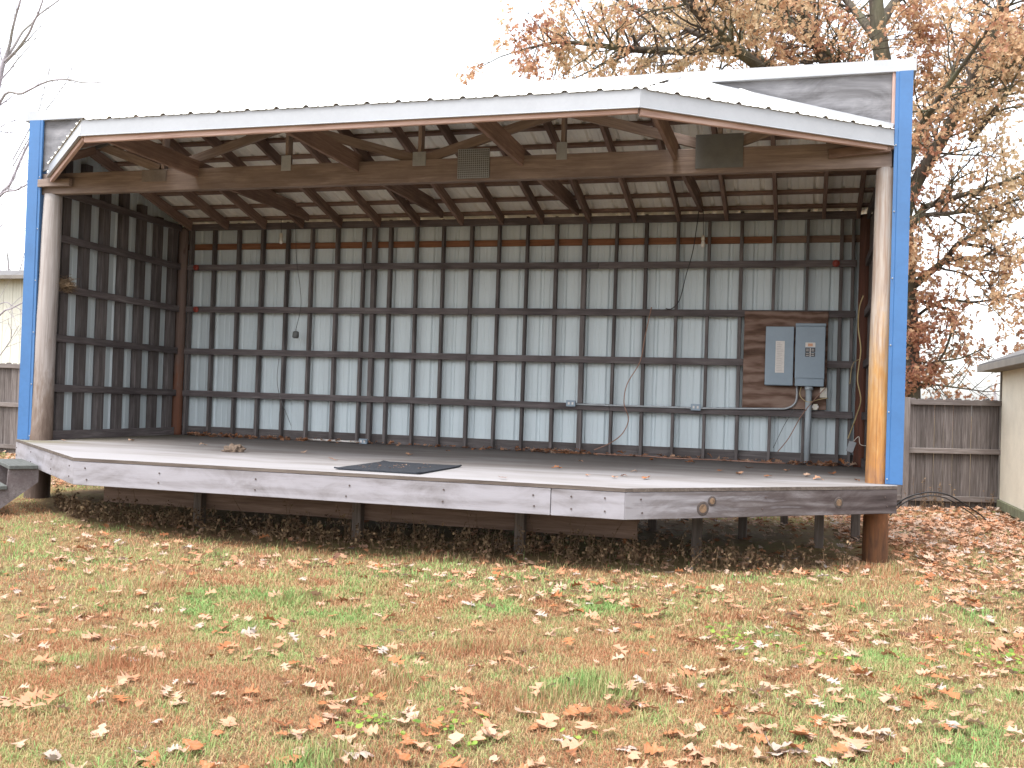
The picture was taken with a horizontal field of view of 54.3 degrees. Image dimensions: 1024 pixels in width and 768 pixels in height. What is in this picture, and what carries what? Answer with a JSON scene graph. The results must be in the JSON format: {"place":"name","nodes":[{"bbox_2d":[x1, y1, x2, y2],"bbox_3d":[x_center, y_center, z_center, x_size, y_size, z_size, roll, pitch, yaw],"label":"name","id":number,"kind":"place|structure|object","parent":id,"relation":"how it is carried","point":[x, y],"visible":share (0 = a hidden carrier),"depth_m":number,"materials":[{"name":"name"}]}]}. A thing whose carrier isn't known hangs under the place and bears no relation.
{"place":"outdoors","nodes":[
{"label":"outdoors","id":0,"kind":"place"},
{"bbox_2d":[0,416,1023,767],"bbox_3d":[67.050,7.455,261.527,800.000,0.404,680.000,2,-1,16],"label":"ground","id":1,"kind":"structure","parent":0,"point":[756,534],"depth_m":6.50,"materials":[{"name":"brown plant"}]},
{"bbox_2d":[0,363,19,453],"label":"wooden fence","id":2,"kind":"object","parent":1,"relation":"on","point":[9,385],"visible":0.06,"depth_m":19.87,"materials":[{"name":"grey wood"}]},
{"bbox_2d":[0,270,23,363],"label":"house","id":3,"kind":"structure","parent":1,"relation":"on","point":[12,293],"depth_m":27.43,"materials":[{"name":"beige metal"}]},
{"bbox_2d":[0,213,24,269],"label":"bare tree","id":4,"kind":"object","parent":1,"relation":"on","point":[7,265],"visible":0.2,"depth_m":41.98,"materials":[{"name":"white plant"}]},
{"bbox_2d":[10,738,28,747],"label":"fallen leaf","id":5,"kind":"object","parent":1,"relation":"on","point":[20,743],"visible":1,"depth_m":3.81,"materials":[{"name":"beige plant"}]},
{"bbox_2d":[0,459,38,508],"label":"wooden steps","id":6,"kind":"structure","parent":1,"relation":"on","point":[18,477],"depth_m":10.54,"materials":[{"name":"grey wood"}]},
{"bbox_2d":[44,748,60,760],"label":"fallen leaf","id":7,"kind":"object","parent":1,"relation":"on","point":[51,755],"visible":1,"depth_m":3.70,"materials":[{"name":"beige plant"}]},
{"bbox_2d":[0,0,173,354],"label":"bare tree","id":8,"kind":"object","parent":1,"relation":"on","point":[9,54],"visible":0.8,"depth_m":14.92,"materials":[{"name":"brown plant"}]},
{"bbox_2d":[89,723,108,737],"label":"fallen leaf","id":9,"kind":"object","parent":1,"relation":"on","point":[101,730],"visible":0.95,"depth_m":4.00,"materials":[{"name":"beige plant"}]},
{"bbox_2d":[138,748,161,767],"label":"fallen leaf","id":10,"kind":"object","parent":1,"relation":"on","point":[154,754],"visible":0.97,"depth_m":3.76,"materials":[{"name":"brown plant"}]},
{"bbox_2d":[181,738,204,751],"bbox_3d":[-1.267,1.416,3.928,0.136,0.020,0.089,7,8,35],"label":"fallen leaf","id":11,"kind":"object","parent":1,"relation":"on","point":[186,742],"visible":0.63,"depth_m":3.93,"materials":[{"name":"orange plant"}]},
{"bbox_2d":[187,738,203,749],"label":"fallen leaf","id":12,"kind":"object","parent":1,"relation":"on","point":[196,744],"visible":0.98,"depth_m":3.87,"materials":[{"name":"orange plant"}]},
{"bbox_2d":[197,760,218,767],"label":"fallen leaf","id":13,"kind":"object","parent":1,"relation":"on","point":[208,765],"visible":1,"depth_m":3.70,"materials":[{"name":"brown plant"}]},
{"bbox_2d":[219,716,239,727],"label":"fallen leaf","id":14,"kind":"object","parent":1,"relation":"on","point":[229,718],"visible":0.98,"depth_m":4.18,"materials":[{"name":"beige plant"}]},
{"bbox_2d":[273,718,293,725],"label":"fallen leaf","id":15,"kind":"object","parent":1,"relation":"on","point":[282,723],"visible":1,"depth_m":4.19,"materials":[{"name":"brown plant"}]},
{"bbox_2d":[274,754,301,763],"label":"fallen leaf","id":16,"kind":"object","parent":1,"relation":"on","point":[294,755],"visible":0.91,"depth_m":3.80,"materials":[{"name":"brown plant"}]},
{"bbox_2d":[290,726,305,739],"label":"fallen leaf","id":17,"kind":"object","parent":1,"relation":"on","point":[299,736],"visible":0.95,"depth_m":4.05,"materials":[{"name":"beige plant"}]},
{"bbox_2d":[306,714,323,731],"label":"fallen leaf","id":18,"kind":"object","parent":1,"relation":"on","point":[315,722],"visible":0.97,"depth_m":4.21,"materials":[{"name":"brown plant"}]},
{"bbox_2d":[323,712,337,718],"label":"fallen leaf","id":19,"kind":"object","parent":1,"relation":"on","point":[327,714],"visible":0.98,"depth_m":4.30,"materials":[{"name":"beige plant"}]},
{"bbox_2d":[328,753,349,762],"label":"fallen leaf","id":20,"kind":"object","parent":1,"relation":"on","point":[344,759],"visible":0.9,"depth_m":3.80,"materials":[{"name":"beige plant"}]},
{"bbox_2d":[332,733,355,742],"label":"fallen leaf","id":21,"kind":"object","parent":1,"relation":"on","point":[343,735],"visible":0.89,"depth_m":4.04,"materials":[{"name":"beige plant"}]},
{"bbox_2d":[336,749,373,758],"bbox_3d":[-0.612,1.435,3.880,0.155,0.031,0.105,12,-14,-8],"label":"fallen leaf","id":22,"kind":"object","parent":1,"relation":"on","point":[364,753],"visible":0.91,"depth_m":3.87,"materials":[{"name":"beige plant"}]},
{"bbox_2d":[358,723,377,735],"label":"fallen leaf","id":23,"kind":"object","parent":1,"relation":"on","point":[371,729],"visible":0.99,"depth_m":4.11,"materials":[{"name":"beige plant"}]},
{"bbox_2d":[391,716,410,722],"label":"fallen leaf","id":24,"kind":"object","parent":1,"relation":"on","point":[403,721],"visible":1,"depth_m":4.26,"materials":[{"name":"beige plant"}]},
{"bbox_2d":[390,748,414,760],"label":"fallen leaf","id":25,"kind":"object","parent":1,"relation":"on","point":[404,756],"visible":1,"depth_m":3.85,"materials":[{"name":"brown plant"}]},
{"bbox_2d":[400,735,416,744],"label":"fallen leaf","id":26,"kind":"object","parent":1,"relation":"on","point":[405,738],"visible":0.95,"depth_m":4.04,"materials":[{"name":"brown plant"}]},
{"bbox_2d":[412,740,429,747],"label":"fallen leaf","id":27,"kind":"object","parent":1,"relation":"on","point":[422,744],"visible":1,"depth_m":3.97,"materials":[{"name":"beige plant"}]},
{"bbox_2d":[420,723,441,737],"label":"fallen leaf","id":28,"kind":"object","parent":1,"relation":"on","point":[423,725],"visible":0.82,"depth_m":4.16,"materials":[{"name":"orange plant"}]},
{"bbox_2d":[428,716,443,727],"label":"fallen leaf","id":29,"kind":"object","parent":1,"relation":"on","point":[437,722],"visible":1,"depth_m":4.21,"materials":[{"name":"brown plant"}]},
{"bbox_2d":[438,754,464,767],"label":"fallen leaf","id":30,"kind":"object","parent":1,"relation":"on","point":[449,763],"visible":0.95,"depth_m":3.79,"materials":[{"name":"orange plant"}]},
{"bbox_2d":[447,730,463,744],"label":"fallen leaf","id":31,"kind":"object","parent":1,"relation":"on","point":[456,736],"visible":1,"depth_m":4.04,"materials":[{"name":"beige plant"}]},
{"bbox_2d":[15,58,916,562],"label":"stage building","id":32,"kind":"structure","parent":1,"relation":"on","point":[497,266],"depth_m":12.27,"materials":[{"name":"grey wood"}]},
{"bbox_2d":[59,274,77,294],"bbox_3d":[-5.464,-1.230,12.210,0.337,0.265,0.388,2,-1,-20],"label":"bird nest","id":33,"kind":"object","parent":32,"relation":"on","point":[65,283],"visible":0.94,"depth_m":12.18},
{"bbox_2d":[221,443,245,451],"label":"fallen leaf","id":34,"kind":"object","parent":32,"relation":"on","point":[231,447],"visible":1,"depth_m":10.86,"materials":[{"name":"brown plant"}]},
{"bbox_2d":[307,438,358,442],"bbox_3d":[-2.462,0.784,13.808,0.841,0.028,0.028,2,-1,19],"label":"floor pipe","id":35,"kind":"object","parent":32,"relation":"on","point":[332,440],"visible":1,"depth_m":13.80,"materials":[{"name":"metal"}]},
{"bbox_2d":[334,460,461,473],"bbox_3d":[-1.039,0.770,9.278,0.850,0.022,1.180,2,-1,16],"label":"rubber mat","id":36,"kind":"object","parent":32,"relation":"on","point":[408,468],"visible":0.99,"depth_m":9.14,"materials":[{"name":"black rubber"}]},
{"bbox_2d":[187,431,856,466],"bbox_3d":[-0.242,0.831,13.016,9.303,0.140,0.456,2,-1,16],"label":"leaf drift","id":37,"kind":"object","parent":32,"relation":"on","point":[565,451],"visible":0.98,"depth_m":12.89,"materials":[{"name":"brown plant"}]},
{"bbox_2d":[566,400,575,406],"bbox_3d":[0.764,0.250,12.903,0.121,0.081,0.058,2,-1,16],"label":"outlet box","id":38,"kind":"object","parent":32,"relation":"attached to","point":[571,403],"visible":1,"depth_m":12.88,"materials":[{"name":"grey metal"}]},
{"bbox_2d":[594,307,651,449],"bbox_3d":[1.406,-0.061,12.680,0.691,1.839,0.014,2,-1,16],"label":"extension cord","id":39,"kind":"object","parent":32,"relation":"hanging from","point":[627,384],"visible":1,"depth_m":12.65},
{"bbox_2d":[666,211,698,309],"bbox_3d":[2.134,-1.547,12.503,0.384,1.233,0.012,2,-1,16],"label":"hanging wire","id":40,"kind":"object","parent":32,"relation":"hanging from","point":[689,263],"visible":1,"depth_m":12.47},
{"bbox_2d":[576,386,797,409],"bbox_3d":[2.152,0.150,12.506,2.752,0.323,0.040,2,-1,17],"label":"conduit","id":41,"kind":"object","parent":32,"relation":"attached to","point":[785,408],"visible":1,"depth_m":12.43,"materials":[{"name":"metal"}]},
{"bbox_2d":[593,453,785,463],"bbox_3d":[2.137,0.919,12.318,2.390,0.016,0.194,2,-1,20],"label":"extension cord","id":42,"kind":"object","parent":32,"relation":"on","point":[693,458],"visible":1,"depth_m":12.25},
{"bbox_2d":[691,404,700,410],"bbox_3d":[2.295,0.290,12.456,0.121,0.081,0.058,2,-1,16],"label":"outlet box","id":43,"kind":"object","parent":32,"relation":"attached to","point":[696,407],"visible":1,"depth_m":12.43,"materials":[{"name":"grey metal"}]},
{"bbox_2d":[701,210,704,247],"bbox_3d":[2.373,-1.925,12.370,0.058,0.475,0.058,2,-1,16],"label":"pendant socket","id":44,"kind":"object","parent":32,"relation":"hanging from","point":[702,241],"visible":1,"depth_m":12.36,"materials":[{"name":"beige plastic"}]},
{"bbox_2d":[742,311,828,409],"bbox_3d":[3.333,-0.292,12.190,0.990,1.190,0.016,2,-1,16],"label":"backboard","id":45,"kind":"object","parent":32,"relation":"attached to","point":[757,392],"visible":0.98,"depth_m":12.24,"materials":[{"name":"brown wood"}]},
{"bbox_2d":[764,326,793,385],"bbox_3d":[3.253,-0.338,12.144,0.330,0.715,0.115,2,-1,16],"label":"breaker cabinet","id":46,"kind":"object","parent":45,"relation":"attached to","point":[779,350],"visible":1,"depth_m":12.09,"materials":[{"name":"grey metal"}]},
{"bbox_2d":[794,323,825,386],"bbox_3d":[3.593,-0.349,12.033,0.350,0.755,0.139,2,-1,16],"label":"breaker cabinet","id":47,"kind":"object","parent":45,"relation":"attached to","point":[810,355],"visible":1,"depth_m":11.97,"materials":[{"name":"grey metal"}]},
{"bbox_2d":[777,388,825,451],"bbox_3d":[3.486,0.434,12.020,0.542,0.798,0.012,2,-1,16],"label":"wall wire","id":48,"kind":"object","parent":47,"relation":"hanging from","point":[800,417],"depth_m":12.02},
{"bbox_2d":[820,387,826,397],"bbox_3d":[3.752,0.104,12.021,0.081,0.121,0.053,2,-1,16],"label":"outlet box","id":49,"kind":"object","parent":45,"relation":"attached to","point":[823,394],"visible":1,"depth_m":12.00,"materials":[{"name":"beige plastic"}]},
{"bbox_2d":[802,386,812,464],"bbox_3d":[3.566,0.500,12.031,0.099,0.941,0.099,2,-1,16],"label":"riser pipe","id":50,"kind":"object","parent":32,"relation":"on","point":[807,432],"visible":0.98,"depth_m":12.00,"materials":[{"name":"grey plastic"}]},
{"bbox_2d":[848,295,863,438],"bbox_3d":[3.903,-0.166,11.259,0.091,1.596,0.714,2,-1,11],"label":"hanging wire","id":51,"kind":"object","parent":32,"relation":"hanging from","point":[858,368],"visible":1,"depth_m":11.17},
{"bbox_2d":[471,729,485,740],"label":"fallen leaf","id":52,"kind":"object","parent":1,"relation":"on","point":[479,736],"visible":0.98,"depth_m":4.07,"materials":[{"name":"beige plant"}]},
{"bbox_2d":[472,709,493,716],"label":"fallen leaf","id":53,"kind":"object","parent":1,"relation":"on","point":[481,711],"visible":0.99,"depth_m":4.36,"materials":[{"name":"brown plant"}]},
{"bbox_2d":[479,727,496,736],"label":"fallen leaf","id":54,"kind":"object","parent":1,"relation":"on","point":[493,731],"visible":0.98,"depth_m":4.13,"materials":[{"name":"beige plant"}]},
{"bbox_2d":[481,717,500,728],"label":"fallen leaf","id":55,"kind":"object","parent":1,"relation":"on","point":[488,721],"visible":0.77,"depth_m":4.23,"materials":[{"name":"beige plant"}]},
{"bbox_2d":[489,754,501,761],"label":"fallen leaf","id":56,"kind":"object","parent":1,"relation":"on","point":[494,757],"visible":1,"depth_m":3.86,"materials":[{"name":"beige plant"}]},
{"bbox_2d":[484,727,515,739],"bbox_3d":[-0.048,1.442,4.109,0.144,0.040,0.092,10,1,-11],"label":"fallen leaf","id":57,"kind":"object","parent":1,"relation":"on","point":[506,732],"visible":1,"depth_m":4.12,"materials":[{"name":"beige plant"}]},
{"bbox_2d":[0,450,1023,743],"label":"leaf litter","id":58,"kind":"object","parent":1,"relation":"on","point":[938,524],"visible":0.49,"depth_m":6.89,"materials":[{"name":"brown plant"}]},
{"bbox_2d":[52,478,994,575],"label":"dry weeds","id":59,"kind":"object","parent":1,"relation":"on","point":[69,507],"visible":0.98,"depth_m":9.16,"materials":[{"name":"brown plant"}]},
{"bbox_2d":[514,706,538,716],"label":"fallen leaf","id":60,"kind":"object","parent":1,"relation":"on","point":[519,710],"visible":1,"depth_m":4.39,"materials":[{"name":"beige plant"}]},
{"bbox_2d":[523,758,538,767],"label":"fallen leaf","id":61,"kind":"object","parent":1,"relation":"on","point":[530,763],"visible":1,"depth_m":3.79,"materials":[{"name":"beige plant"}]},
{"bbox_2d":[534,755,546,764],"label":"fallen leaf","id":62,"kind":"object","parent":1,"relation":"on","point":[541,759],"visible":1,"depth_m":3.85,"materials":[{"name":"beige plant"}]},
{"bbox_2d":[536,712,559,731],"bbox_3d":[0.135,1.437,4.240,0.107,0.044,0.145,-2,8,33],"label":"fallen leaf","id":63,"kind":"object","parent":1,"relation":"on","point":[546,716],"visible":0.99,"depth_m":4.27,"materials":[{"name":"beige plant"}]},
{"bbox_2d":[563,747,577,756],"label":"fallen leaf","id":64,"kind":"object","parent":1,"relation":"on","point":[572,751],"visible":1,"depth_m":3.91,"materials":[{"name":"orange plant"}]},
{"bbox_2d":[562,705,579,717],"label":"fallen leaf","id":65,"kind":"object","parent":1,"relation":"on","point":[572,710],"visible":1,"depth_m":4.38,"materials":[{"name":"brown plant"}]},
{"bbox_2d":[561,738,585,749],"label":"fallen leaf","id":66,"kind":"object","parent":1,"relation":"on","point":[574,743],"visible":1,"depth_m":4.00,"materials":[{"name":"beige plant"}]},
{"bbox_2d":[574,704,596,712],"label":"fallen leaf","id":67,"kind":"object","parent":1,"relation":"on","point":[585,709],"visible":1,"depth_m":4.40,"materials":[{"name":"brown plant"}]},
{"bbox_2d":[575,720,597,729],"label":"fallen leaf","id":68,"kind":"object","parent":1,"relation":"on","point":[587,725],"visible":0.99,"depth_m":4.19,"materials":[{"name":"beige plant"}]},
{"bbox_2d":[607,703,636,714],"bbox_3d":[0.482,1.434,4.391,0.148,0.020,0.073,11,15,-16],"label":"fallen leaf","id":69,"kind":"object","parent":1,"relation":"on","point":[618,710],"visible":1,"depth_m":4.39,"materials":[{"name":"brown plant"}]},
{"bbox_2d":[612,745,636,750],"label":"fallen leaf","id":70,"kind":"object","parent":1,"relation":"on","point":[628,749],"visible":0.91,"depth_m":3.99,"materials":[{"name":"white plant"}]},
{"bbox_2d":[627,751,641,759],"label":"fallen leaf","id":71,"kind":"object","parent":1,"relation":"on","point":[632,755],"visible":0.99,"depth_m":3.90,"materials":[{"name":"beige plant"}]},
{"bbox_2d":[643,742,665,754],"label":"fallen leaf","id":72,"kind":"object","parent":1,"relation":"on","point":[653,749],"visible":1,"depth_m":3.97,"materials":[{"name":"orange plant"}]},
{"bbox_2d":[660,759,677,767],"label":"fallen leaf","id":73,"kind":"object","parent":1,"relation":"on","point":[671,762],"visible":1,"depth_m":3.80,"materials":[{"name":"beige plant"}]},
{"bbox_2d":[663,728,684,734],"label":"fallen leaf","id":74,"kind":"object","parent":1,"relation":"on","point":[674,732],"visible":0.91,"depth_m":4.17,"materials":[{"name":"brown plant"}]},
{"bbox_2d":[335,600,1023,762],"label":"clover","id":75,"kind":"object","parent":1,"relation":"on","point":[451,727],"visible":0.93,"depth_m":5.37,"materials":[{"name":"green plant"}]},
{"bbox_2d":[677,730,696,737],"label":"fallen leaf","id":76,"kind":"object","parent":1,"relation":"on","point":[688,735],"visible":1,"depth_m":4.09,"materials":[{"name":"beige plant"}]},
{"bbox_2d":[682,742,696,750],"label":"fallen leaf","id":77,"kind":"object","parent":1,"relation":"on","point":[690,746],"visible":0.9,"depth_m":3.99,"materials":[{"name":"beige plant"}]},
{"bbox_2d":[693,722,705,730],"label":"fallen leaf","id":78,"kind":"object","parent":1,"relation":"on","point":[701,725],"visible":0.97,"depth_m":4.22,"materials":[{"name":"beige plant"}]},
{"bbox_2d":[700,757,722,767],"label":"fallen leaf","id":79,"kind":"object","parent":1,"relation":"on","point":[706,760],"visible":0.98,"depth_m":3.84,"materials":[{"name":"beige plant"}]},
{"bbox_2d":[720,742,744,749],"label":"fallen leaf","id":80,"kind":"object","parent":1,"relation":"on","point":[734,746],"visible":1,"depth_m":4.00,"materials":[{"name":"beige plant"}]},
{"bbox_2d":[455,0,1023,400],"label":"oak tree","id":81,"kind":"object","parent":1,"relation":"on","point":[992,45],"visible":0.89,"depth_m":20.66,"materials":[{"name":"orange plant"}]},
{"bbox_2d":[734,723,747,731],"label":"fallen leaf","id":82,"kind":"object","parent":1,"relation":"on","point":[740,726],"visible":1,"depth_m":4.21,"materials":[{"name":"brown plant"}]},
{"bbox_2d":[735,721,765,733],"bbox_3d":[1.012,1.460,4.243,0.138,0.024,0.114,12,4,15],"label":"fallen leaf","id":83,"kind":"object","parent":1,"relation":"on","point":[751,725],"visible":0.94,"depth_m":4.24,"materials":[{"name":"beige plant"}]},
{"bbox_2d":[749,733,770,742],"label":"fallen leaf","id":84,"kind":"object","parent":1,"relation":"on","point":[760,736],"visible":0.93,"depth_m":4.11,"materials":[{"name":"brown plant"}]},
{"bbox_2d":[752,745,770,757],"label":"fallen leaf","id":85,"kind":"object","parent":1,"relation":"on","point":[756,750],"visible":1,"depth_m":3.94,"materials":[{"name":"beige plant"}]},
{"bbox_2d":[765,733,792,749],"bbox_3d":[1.072,1.438,3.993,0.139,0.058,0.110,17,-1,9],"label":"fallen leaf","id":86,"kind":"object","parent":1,"relation":"on","point":[774,746],"visible":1,"depth_m":4.00,"materials":[{"name":"white plant"}]},
{"bbox_2d":[786,741,804,750],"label":"fallen leaf","id":87,"kind":"object","parent":1,"relation":"on","point":[800,746],"visible":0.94,"depth_m":3.99,"materials":[{"name":"orange plant"}]},
{"bbox_2d":[787,747,809,752],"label":"fallen leaf","id":88,"kind":"object","parent":1,"relation":"on","point":[799,750],"visible":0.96,"depth_m":3.99,"materials":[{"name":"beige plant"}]},
{"bbox_2d":[788,730,816,734],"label":"fallen leaf","id":89,"kind":"object","parent":1,"relation":"on","point":[796,732],"visible":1,"depth_m":4.14,"materials":[{"name":"brown plant"}]},
{"bbox_2d":[809,756,837,766],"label":"fallen leaf","id":90,"kind":"object","parent":1,"relation":"on","point":[819,759],"visible":1,"depth_m":3.88,"materials":[{"name":"white plant"}]},
{"bbox_2d":[828,726,844,737],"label":"fallen leaf","id":91,"kind":"object","parent":1,"relation":"on","point":[836,733],"visible":0.89,"depth_m":4.19,"materials":[{"name":"beige plant"}]},
{"bbox_2d":[826,743,847,753],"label":"fallen leaf","id":92,"kind":"object","parent":1,"relation":"on","point":[840,747],"visible":1,"depth_m":3.98,"materials":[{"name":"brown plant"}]},
{"bbox_2d":[842,751,857,757],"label":"fallen leaf","id":93,"kind":"object","parent":1,"relation":"on","point":[848,754],"visible":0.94,"depth_m":3.94,"materials":[{"name":"beige plant"}]},
{"bbox_2d":[839,737,872,753],"bbox_3d":[1.379,1.465,4.026,0.139,0.030,0.150,-14,9,47],"label":"fallen leaf","id":94,"kind":"object","parent":1,"relation":"on","point":[858,744],"visible":0.84,"depth_m":4.04,"materials":[{"name":"beige plant"}]},
{"bbox_2d":[847,742,868,750],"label":"fallen leaf","id":95,"kind":"object","parent":1,"relation":"on","point":[853,746],"visible":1,"depth_m":4.00,"materials":[{"name":"white plant"}]},
{"bbox_2d":[897,491,985,519],"bbox_3d":[5.813,1.641,13.498,1.309,0.384,0.234,2,-1,0],"label":"black hose","id":96,"kind":"object","parent":1,"relation":"on","point":[944,494],"visible":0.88,"depth_m":13.43,"materials":[{"name":"rubber"}]},
{"bbox_2d":[936,757,956,766],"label":"fallen leaf","id":97,"kind":"object","parent":1,"relation":"on","point":[941,763],"visible":1,"depth_m":3.84,"materials":[{"name":"beige plant"}]},
{"bbox_2d":[896,397,1001,508],"bbox_3d":[6.725,1.214,15.971,2.213,2.006,0.169,2,-1,3],"label":"wooden fence","id":98,"kind":"object","parent":1,"relation":"on","point":[926,439],"visible":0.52,"depth_m":16.01,"materials":[{"name":"grey wood"}]},
{"bbox_2d":[963,372,999,400],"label":"bare tree","id":99,"kind":"object","parent":1,"relation":"on","point":[995,396],"visible":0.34,"depth_m":59.94,"materials":[{"name":"white plant"}]},
{"bbox_2d":[975,761,988,767],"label":"fallen leaf","id":100,"kind":"object","parent":1,"relation":"on","point":[983,764],"visible":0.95,"depth_m":3.89,"materials":[{"name":"beige plant"}]},
{"bbox_2d":[977,349,1023,521],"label":"garden shed","id":101,"kind":"structure","parent":1,"relation":"on","point":[1010,486],"depth_m":15.05,"materials":[{"name":"beige paint"}]},
{"bbox_2d":[0,0,1023,415],"label":"sky","id":102,"kind":"structure","parent":0,"point":[177,51],"materials":[{"name":"white"}]},
{"bbox_3d":[4.045,0.662,11.559,0.183,0.108,0.008,2,-1,16],"label":"wire","id":103,"kind":"object","parent":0,"visible":0},
{"bbox_2d":[846,441,855,452],"bbox_3d":[3.938,0.728,11.586,0.112,0.145,0.055,2,-1,16],"label":"junction box","id":104,"kind":"object","parent":103,"relation":"hanging from","point":[851,446],"visible":1,"depth_m":11.56,"materials":[{"name":"white paint"}]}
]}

